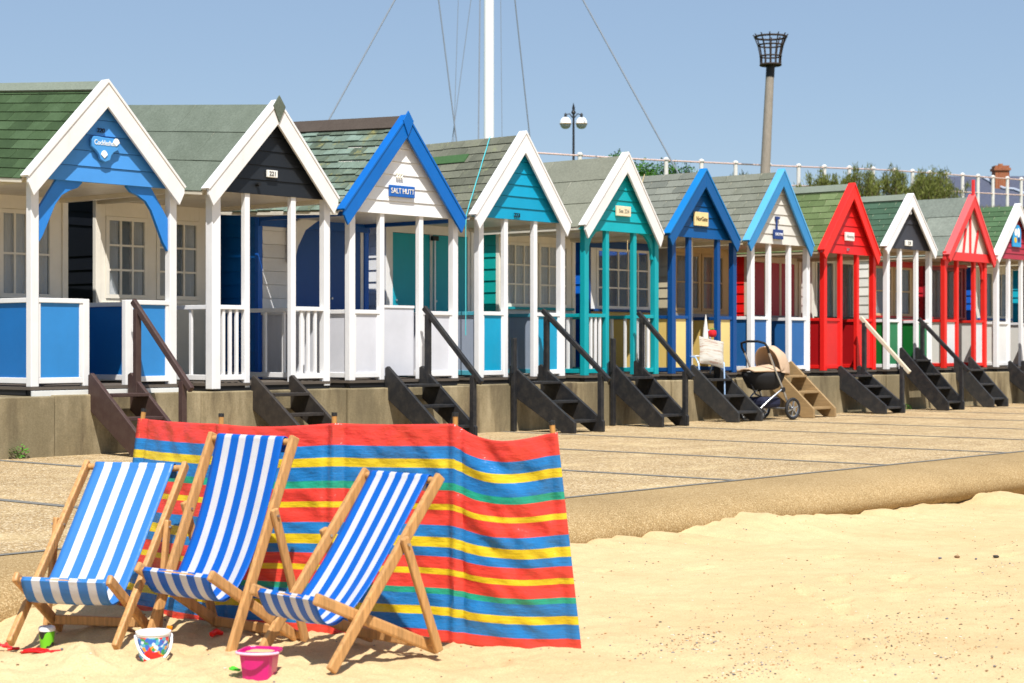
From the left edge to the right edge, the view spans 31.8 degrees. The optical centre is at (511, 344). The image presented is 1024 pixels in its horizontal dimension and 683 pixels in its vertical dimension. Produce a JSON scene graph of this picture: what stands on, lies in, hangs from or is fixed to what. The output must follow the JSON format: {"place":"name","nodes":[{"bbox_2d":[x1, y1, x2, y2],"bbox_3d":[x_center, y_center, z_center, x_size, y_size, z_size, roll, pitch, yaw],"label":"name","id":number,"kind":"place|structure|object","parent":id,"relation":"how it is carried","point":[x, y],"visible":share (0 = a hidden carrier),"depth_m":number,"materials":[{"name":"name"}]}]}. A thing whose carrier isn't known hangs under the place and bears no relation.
{"place":"outdoors","nodes":[
{"label":"outdoors","id":0,"kind":"place"},
{"bbox_2d":[0,491,1023,682],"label":"sand beach","id":1,"kind":"structure","parent":0,"point":[767,543],"depth_m":8.01,"materials":[{"name":"beige sand"}]},
{"bbox_2d":[0,642,19,650],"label":"toy spade","id":2,"kind":"object","parent":1,"relation":"on","point":[7,646],"visible":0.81,"depth_m":7.49,"materials":[{"name":"red plastic"}]},
{"bbox_2d":[20,648,63,653],"bbox_3d":[-1.827,1.220,7.155,0.243,0.023,0.074,0,0,0],"label":"toy spade","id":3,"kind":"object","parent":1,"relation":"on","point":[35,650],"visible":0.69,"depth_m":7.15,"materials":[{"name":"red plastic"}]},
{"bbox_2d":[38,625,55,647],"bbox_3d":[-1.937,1.217,7.496,0.071,0.094,0.071,0,0,41],"label":"travel cup","id":4,"kind":"object","parent":1,"relation":"on","point":[46,635],"visible":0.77,"depth_m":7.47,"materials":[{"name":"green plastic"}]},
{"bbox_2d":[6,460,188,649],"bbox_3d":[-1.746,0.873,7.647,0.560,0.725,0.715,0,0,14],"label":"deckchair","id":5,"kind":"object","parent":1,"relation":"on","point":[95,563],"visible":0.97,"depth_m":7.67,"materials":[{"name":"blue fabric"}]},
{"bbox_2d":[134,628,172,661],"bbox_3d":[-1.409,1.188,7.075,0.152,0.129,0.149,0,0,-17],"label":"seaside bucket","id":6,"kind":"object","parent":1,"relation":"on","point":[151,643],"visible":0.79,"depth_m":7.03,"materials":[{"name":"multicoloured plastic"}]},
{"bbox_2d":[209,628,223,636],"bbox_3d":[-1.231,1.196,7.493,0.033,0.034,0.067,0,0,41],"label":"toy scoop","id":7,"kind":"object","parent":1,"relation":"on","point":[214,632],"visible":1,"depth_m":7.48,"materials":[{"name":"red plastic"}]},
{"bbox_2d":[134,432,309,651],"bbox_3d":[-1.206,0.815,7.452,0.590,0.885,0.533,0,0,39],"label":"deckchair","id":8,"kind":"object","parent":1,"relation":"on","point":[229,532],"visible":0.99,"depth_m":7.47,"materials":[{"name":"blue fabric"}]},
{"bbox_2d":[229,666,240,670],"bbox_3d":[-1.029,1.206,6.691,0.067,0.015,0.044,0,0,41],"label":"toy leaf","id":9,"kind":"object","parent":1,"relation":"on","point":[233,668],"visible":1,"depth_m":6.68,"materials":[{"name":"green plastic"}]},
{"bbox_2d":[235,646,282,680],"bbox_3d":[-0.936,1.184,6.638,0.166,0.125,0.183,0,0,11],"label":"seaside bucket","id":10,"kind":"object","parent":1,"relation":"on","point":[259,663],"visible":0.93,"depth_m":6.60,"materials":[{"name":"pink plastic"}]},
{"bbox_2d":[249,468,444,673],"bbox_3d":[-0.650,0.864,7.033,0.628,0.722,0.535,0,0,-45],"label":"deckchair","id":11,"kind":"object","parent":1,"relation":"on","point":[377,505],"visible":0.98,"depth_m":7.04,"materials":[{"name":"blue fabric"}]},
{"bbox_2d":[117,408,580,648],"bbox_3d":[-0.826,0.834,7.771,2.383,1.103,0.362,0,0,30],"label":"windbreak","id":12,"kind":"object","parent":1,"relation":"on","point":[490,542],"visible":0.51,"depth_m":7.53,"materials":[{"name":"fabric"},{"name":"wood"}]},
{"bbox_2d":[1,507,1019,682],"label":"pebbles","id":13,"kind":"object","parent":1,"relation":"on","point":[733,674],"visible":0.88,"depth_m":7.43,"materials":[{"name":"beige stone"}]},
{"bbox_2d":[0,451,1023,621],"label":"sea wall","id":14,"kind":"structure","parent":1,"relation":"on","point":[642,513],"depth_m":13.19,"materials":[{"name":"beige concrete"}]},
{"bbox_2d":[0,403,1023,553],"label":"promenade","id":15,"kind":"structure","parent":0,"point":[25,527],"depth_m":17.33,"materials":[{"name":"beige concrete"}]},
{"bbox_2d":[8,444,28,457],"bbox_3d":[-4.454,0.966,16.351,0.135,0.131,0.228,0,0,41],"label":"weed","id":16,"kind":"object","parent":15,"relation":"on","point":[21,451],"visible":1,"depth_m":16.38,"materials":[{"name":"green plant"}]},
{"bbox_2d":[88,299,193,456],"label":"wooden steps","id":17,"kind":"structure","parent":15,"relation":"on","point":[108,413],"depth_m":16.97,"materials":[{"name":"paint"}]},
{"bbox_2d":[251,375,331,425],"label":"wooden steps","id":18,"kind":"structure","parent":15,"relation":"on","point":[306,406],"depth_m":18.52,"materials":[{"name":"paint"}]},
{"bbox_2d":[385,306,483,435],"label":"wooden steps","id":19,"kind":"structure","parent":15,"relation":"on","point":[403,399],"depth_m":20.00,"materials":[{"name":"paint"}]},
{"bbox_2d":[0,371,1023,459],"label":"terrace wall","id":20,"kind":"structure","parent":15,"relation":"on","point":[53,425],"depth_m":19.56,"materials":[{"name":"concrete"}]},
{"bbox_2d":[0,79,185,395],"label":"beach hut","id":21,"kind":"object","parent":20,"relation":"on","point":[63,145],"visible":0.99,"depth_m":17.39,"materials":[{"name":"paint"}]},
{"bbox_2d":[0,208,52,297],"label":"window","id":22,"kind":"structure","parent":21,"relation":"in","point":[12,221],"depth_m":18.76,"materials":[{"name":"paint"}]},
{"bbox_2d":[68,95,339,390],"bbox_3d":[-4.040,-1.202,20.155,4.210,3.339,1.823,0,0,41],"label":"beach hut","id":23,"kind":"object","parent":20,"relation":"on","point":[245,159],"visible":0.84,"depth_m":19.32,"materials":[{"name":"paint"}]},
{"bbox_2d":[105,216,147,298],"bbox_3d":[-4.278,-0.960,19.891,0.088,0.896,0.561,0,0,41],"label":"window","id":24,"kind":"structure","parent":23,"relation":"in","point":[111,222],"depth_m":19.88,"materials":[{"name":"paint"}]},
{"bbox_2d":[156,221,199,299],"bbox_3d":[-3.813,-0.960,20.428,0.088,0.896,0.607,0,0,41],"label":"window","id":25,"kind":"structure","parent":23,"relation":"in","point":[187,248],"depth_m":20.53,"materials":[{"name":"paint"}]},
{"bbox_2d":[221,111,466,387],"bbox_3d":[-2.591,-1.142,21.492,3.770,3.221,1.988,0,0,41],"label":"beach hut","id":26,"kind":"object","parent":20,"relation":"on","point":[381,173],"visible":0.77,"depth_m":20.60,"materials":[{"name":"paint"}]},
{"bbox_2d":[296,229,318,306],"bbox_3d":[-2.430,-0.503,21.328,0.022,1.746,0.552,0,0,41],"label":"door","id":27,"kind":"structure","parent":26,"relation":"in","point":[307,255],"depth_m":21.33,"materials":[{"name":"paint"}]},
{"bbox_2d":[330,231,359,309],"bbox_3d":[-2.030,-0.503,21.777,0.038,1.746,0.536,0,0,41],"label":"door","id":28,"kind":"structure","parent":26,"relation":"in","point":[337,238],"depth_m":21.71,"materials":[{"name":"paint"}]},
{"bbox_2d":[369,131,571,383],"bbox_3d":[-1.274,-1.067,23.051,3.802,3.069,1.832,0,0,41],"label":"beach hut","id":29,"kind":"object","parent":20,"relation":"on","point":[504,185],"visible":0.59,"depth_m":22.15,"materials":[{"name":"paint"}]},
{"bbox_2d":[393,232,429,311],"bbox_3d":[-1.269,-0.518,22.717,0.038,1.776,0.671,0,0,41],"label":"door","id":30,"kind":"structure","parent":29,"relation":"in","point":[404,244],"depth_m":22.67,"materials":[{"name":"paint"}]},
{"bbox_2d":[433,235,466,311],"bbox_3d":[-0.801,-0.518,23.259,0.038,1.776,0.656,0,0,41],"label":"door","id":31,"kind":"structure","parent":29,"relation":"in","point":[441,245],"depth_m":23.19,"materials":[{"name":"paint"}]},
{"bbox_2d":[484,152,664,381],"bbox_3d":[0.094,-1.022,24.555,3.702,2.981,1.727,0,0,41],"label":"beach hut","id":32,"kind":"object","parent":20,"relation":"on","point":[605,200],"visible":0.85,"depth_m":23.68,"materials":[{"name":"paint"}]},
{"bbox_2d":[508,241,529,306],"bbox_3d":[0.078,-0.945,24.159,0.088,0.866,0.632,0,0,41],"label":"window","id":33,"kind":"structure","parent":32,"relation":"in","point":[518,252],"depth_m":24.18,"materials":[{"name":"paint"}]},
{"bbox_2d":[538,243,568,307],"bbox_3d":[0.542,-0.945,24.696,0.088,0.866,0.632,0,0,41],"label":"window","id":34,"kind":"structure","parent":32,"relation":"in","point":[546,252],"depth_m":24.63,"materials":[{"name":"paint"}]},
{"bbox_2d":[576,168,740,379],"bbox_3d":[1.287,-0.981,25.933,3.702,2.898,1.801,0,0,41],"label":"beach hut","id":35,"kind":"object","parent":20,"relation":"on","point":[690,209],"visible":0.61,"depth_m":25.06,"materials":[{"name":"paint"}]},
{"bbox_2d":[596,248,649,309],"bbox_3d":[1.596,-0.945,25.871,0.032,0.866,1.256,0,0,41],"label":"window","id":36,"kind":"structure","parent":35,"relation":"in","point":[597,249],"depth_m":25.94,"materials":[{"name":"paint"}]},
{"bbox_2d":[659,168,814,377],"bbox_3d":[2.576,-1.053,27.392,3.662,3.041,1.828,0,0,41],"label":"beach hut","id":37,"kind":"object","parent":20,"relation":"on","point":[765,213],"visible":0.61,"depth_m":26.53,"materials":[{"name":"paint"}]},
{"bbox_2d":[676,252,699,310],"bbox_3d":[2.603,-0.945,27.016,0.088,0.866,0.646,0,0,41],"label":"window","id":38,"kind":"structure","parent":37,"relation":"in","point":[680,257],"depth_m":26.99,"materials":[{"name":"paint"}]},
{"bbox_2d":[701,254,723,311],"bbox_3d":[3.039,-0.945,27.519,0.088,0.866,0.587,0,0,41],"label":"window","id":39,"kind":"structure","parent":37,"relation":"in","point":[707,261],"depth_m":27.49,"materials":[{"name":"paint"}]},
{"bbox_2d":[737,183,881,375],"bbox_3d":[3.892,-1.018,28.898,3.642,2.972,1.768,0,0,41],"label":"beach hut","id":40,"kind":"object","parent":20,"relation":"on","point":[836,220],"visible":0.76,"depth_m":27.98,"materials":[{"name":"paint"}]},
{"bbox_2d":[755,262,763,314],"bbox_3d":[3.864,-0.468,28.415,0.022,1.676,0.400,0,0,41],"label":"door","id":41,"kind":"structure","parent":40,"relation":"in","point":[759,267],"depth_m":28.46,"materials":[{"name":"paint"}]},
{"bbox_2d":[771,263,778,315],"bbox_3d":[4.159,-0.468,28.757,0.022,1.676,0.371,0,0,41],"label":"door","id":42,"kind":"structure","parent":40,"relation":"in","point":[774,266],"depth_m":28.78,"materials":[{"name":"paint"}]},
{"bbox_2d":[781,264,793,315],"bbox_3d":[4.451,-0.468,29.093,0.022,1.676,0.386,0,0,41],"label":"door","id":43,"kind":"structure","parent":40,"relation":"in","point":[782,265],"depth_m":29.01,"materials":[{"name":"paint"}]},
{"bbox_2d":[801,193,937,373],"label":"beach hut","id":44,"kind":"object","parent":20,"relation":"on","point":[899,226],"visible":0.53,"depth_m":29.40,"materials":[{"name":"paint"}]},
{"bbox_2d":[815,261,834,317],"bbox_3d":[5.176,-0.660,29.958,0.088,1.496,0.593,0,0,41],"label":"window","id":45,"kind":"structure","parent":44,"relation":"in","point":[817,264],"depth_m":30.06,"materials":[{"name":"glass"}]},
{"bbox_2d":[836,261,853,318],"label":"window","id":46,"kind":"structure","parent":44,"relation":"in","point":[846,265],"depth_m":30.56,"materials":[{"name":"glass"}]},
{"bbox_2d":[859,180,996,372],"bbox_3d":[6.506,-1.179,31.917,3.642,3.294,1.775,0,0,41],"label":"beach hut","id":47,"kind":"object","parent":20,"relation":"on","point":[959,236],"visible":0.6,"depth_m":31.01,"materials":[{"name":"paint"}]},
{"bbox_2d":[876,266,891,315],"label":"window","id":48,"kind":"structure","parent":47,"relation":"in","point":[879,269],"depth_m":31.41,"materials":[{"name":"glass"}]},
{"bbox_2d":[894,267,910,315],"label":"window","id":49,"kind":"structure","parent":47,"relation":"in","point":[906,272],"depth_m":32.06,"materials":[{"name":"paint"}]},
{"bbox_2d":[918,203,1023,371],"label":"beach hut","id":50,"kind":"object","parent":20,"relation":"on","point":[1005,230],"visible":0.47,"depth_m":32.21,"materials":[{"name":"paint"}]},
{"bbox_2d":[947,269,961,320],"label":"window","id":51,"kind":"structure","parent":50,"relation":"in","point":[960,271],"depth_m":33.59,"materials":[{"name":"glass"}]},
{"bbox_2d":[966,220,1023,365],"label":"beach hut","id":52,"kind":"object","parent":20,"relation":"on","point":[1002,293],"visible":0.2,"depth_m":34.57,"materials":[{"name":"paint"}]},
{"bbox_2d":[978,271,992,317],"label":"window","id":53,"kind":"structure","parent":52,"relation":"in","point":[988,272],"depth_m":34.55,"materials":[{"name":"paint"}]},
{"bbox_2d":[999,272,1005,318],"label":"window","id":54,"kind":"structure","parent":52,"relation":"in","point":[1002,276],"depth_m":34.99,"materials":[{"name":"glass"}]},
{"bbox_2d":[1013,270,1023,322],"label":"beach hut","id":55,"kind":"object","parent":20,"relation":"on","point":[1015,296],"depth_m":35.57,"materials":[{"name":"paint"}]},
{"bbox_2d":[1023,274,1023,318],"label":"window","id":56,"kind":"structure","parent":55,"relation":"in","point":[1023,274],"depth_m":35.60,"materials":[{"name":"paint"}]},
{"bbox_2d":[0,406,1023,554],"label":"promenade joints","id":57,"kind":"object","parent":15,"relation":"on","point":[31,502],"visible":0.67,"depth_m":16.07,"materials":[{"name":"concrete"}]},
{"bbox_2d":[509,309,610,432],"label":"wooden steps","id":58,"kind":"structure","parent":15,"relation":"on","point":[553,397],"depth_m":21.53,"materials":[{"name":"paint"}]},
{"bbox_2d":[608,311,694,426],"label":"wooden steps","id":59,"kind":"structure","parent":15,"relation":"on","point":[645,394],"depth_m":23.01,"materials":[{"name":"paint"}]},
{"bbox_2d":[690,365,762,421],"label":"wooden steps","id":60,"kind":"structure","parent":15,"relation":"on","point":[734,402],"depth_m":24.41,"materials":[{"name":"paint"}]},
{"bbox_2d":[691,330,725,393],"bbox_3d":[2.635,0.238,24.714,0.422,0.904,0.461,0,0,-24],"label":"folding chair","id":61,"kind":"object","parent":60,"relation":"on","point":[694,356],"visible":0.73,"depth_m":24.59,"materials":[{"name":"metal"}]},
{"bbox_2d":[699,336,723,367],"bbox_3d":[2.733,0.100,24.641,0.380,0.420,0.135,13,-30,-19],"label":"cushion","id":62,"kind":"object","parent":61,"relation":"on","point":[711,351],"visible":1,"depth_m":24.58,"materials":[{"name":"fabric"}]},
{"bbox_2d":[702,315,707,337],"bbox_3d":[2.664,-0.239,24.806,0.090,0.361,0.086,0,0,41],"label":"folded cloth","id":63,"kind":"object","parent":62,"relation":"on","point":[705,331],"visible":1,"depth_m":24.79,"materials":[{"name":"white fabric"}]},
{"bbox_2d":[708,328,716,336],"bbox_3d":[2.762,-0.166,24.828,0.121,0.122,0.124,0,0,41],"label":"toy tomato","id":64,"kind":"object","parent":62,"relation":"on","point":[712,332],"visible":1,"depth_m":24.79,"materials":[{"name":"red plastic"}]},
{"bbox_2d":[736,340,799,419],"bbox_3d":[3.509,0.484,24.901,0.817,1.101,0.600,0,0,-41],"label":"pushchair","id":65,"kind":"object","parent":15,"relation":"on","point":[770,370],"visible":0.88,"depth_m":24.79,"materials":[{"name":"fabric"}]},
{"bbox_2d":[773,361,835,417],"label":"wooden steps","id":66,"kind":"structure","parent":15,"relation":"on","point":[806,392],"depth_m":25.93,"materials":[{"name":"brown wood"}]},
{"bbox_2d":[838,316,910,413],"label":"wooden steps","id":67,"kind":"structure","parent":15,"relation":"on","point":[867,390],"depth_m":27.35,"materials":[{"name":"paint"}]},
{"bbox_2d":[899,318,969,410],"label":"wooden steps","id":68,"kind":"structure","parent":15,"relation":"on","point":[928,380],"depth_m":28.76,"materials":[{"name":"paint"}]},
{"bbox_2d":[954,357,1008,406],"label":"wooden steps","id":69,"kind":"structure","parent":15,"relation":"on","point":[982,388],"depth_m":30.20,"materials":[{"name":"paint"}]},
{"bbox_2d":[1008,322,1023,391],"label":"wooden steps","id":70,"kind":"structure","parent":15,"relation":"on","point":[1016,376],"depth_m":31.71,"materials":[{"name":"paint"}]},
{"bbox_2d":[0,0,1023,194],"label":"sky","id":71,"kind":"structure","parent":0,"point":[908,85],"materials":[{"name":"blue"}]},
{"bbox_2d":[980,204,1023,209],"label":"rough grass","id":72,"kind":"structure","parent":0,"point":[991,206],"depth_m":85.16,"materials":[{"name":"green plant"}]},
{"bbox_3d":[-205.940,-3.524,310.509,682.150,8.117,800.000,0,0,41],"label":"grass bank","id":73,"kind":"structure","parent":0,"visible":0},
{"bbox_2d":[328,0,678,173],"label":"flagpole","id":74,"kind":"object","parent":73,"relation":"on","point":[488,68],"visible":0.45,"depth_m":69.81,"materials":[{"name":"metal"}]},
{"bbox_2d":[560,102,587,159],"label":"street lamp","id":75,"kind":"object","parent":73,"relation":"on","point":[580,123],"visible":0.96,"depth_m":69.93,"materials":[{"name":"black metal"}]},
{"bbox_2d":[608,148,661,175],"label":"hedge bush","id":76,"kind":"object","parent":73,"relation":"on","point":[646,171],"visible":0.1,"depth_m":73.25,"materials":[{"name":"green plant"}]},
{"bbox_2d":[639,158,697,175],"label":"hedge bush","id":77,"kind":"object","parent":73,"relation":"on","point":[674,171],"visible":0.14,"depth_m":75.57,"materials":[{"name":"green plant"}]},
{"bbox_2d":[753,31,788,172],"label":"beacon","id":78,"kind":"object","parent":73,"relation":"on","point":[770,66],"visible":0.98,"depth_m":71.85,"materials":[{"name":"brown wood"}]},
{"bbox_2d":[538,152,1023,206],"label":"railing","id":79,"kind":"object","parent":73,"relation":"on","point":[580,155],"visible":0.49,"depth_m":79.66,"materials":[{"name":"metal"}]},
{"bbox_2d":[793,167,858,187],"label":"tamarisk shrub","id":80,"kind":"object","parent":73,"relation":"on","point":[823,180],"visible":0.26,"depth_m":75.87,"materials":[{"name":"green plant"}]},
{"bbox_2d":[840,162,885,196],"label":"tamarisk shrub","id":81,"kind":"object","parent":73,"relation":"on","point":[867,189],"visible":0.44,"depth_m":77.83,"materials":[{"name":"green plant"}]},
{"bbox_2d":[863,164,931,199],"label":"tamarisk shrub","id":82,"kind":"object","parent":73,"relation":"on","point":[896,188],"visible":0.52,"depth_m":79.72,"materials":[{"name":"green plant"}]},
{"bbox_2d":[897,166,950,199],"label":"tamarisk shrub","id":83,"kind":"object","parent":73,"relation":"on","point":[927,182],"visible":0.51,"depth_m":81.70,"materials":[{"name":"green plant"}]},
{"bbox_2d":[927,165,970,198],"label":"tamarisk shrub","id":84,"kind":"object","parent":73,"relation":"on","point":[950,185],"visible":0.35,"depth_m":83.64,"materials":[{"name":"green plant"}]},
{"bbox_2d":[925,164,1023,208],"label":"house","id":85,"kind":"structure","parent":73,"relation":"on","point":[1000,170],"depth_m":108.38,"materials":[{"name":"white stone"}]}
]}

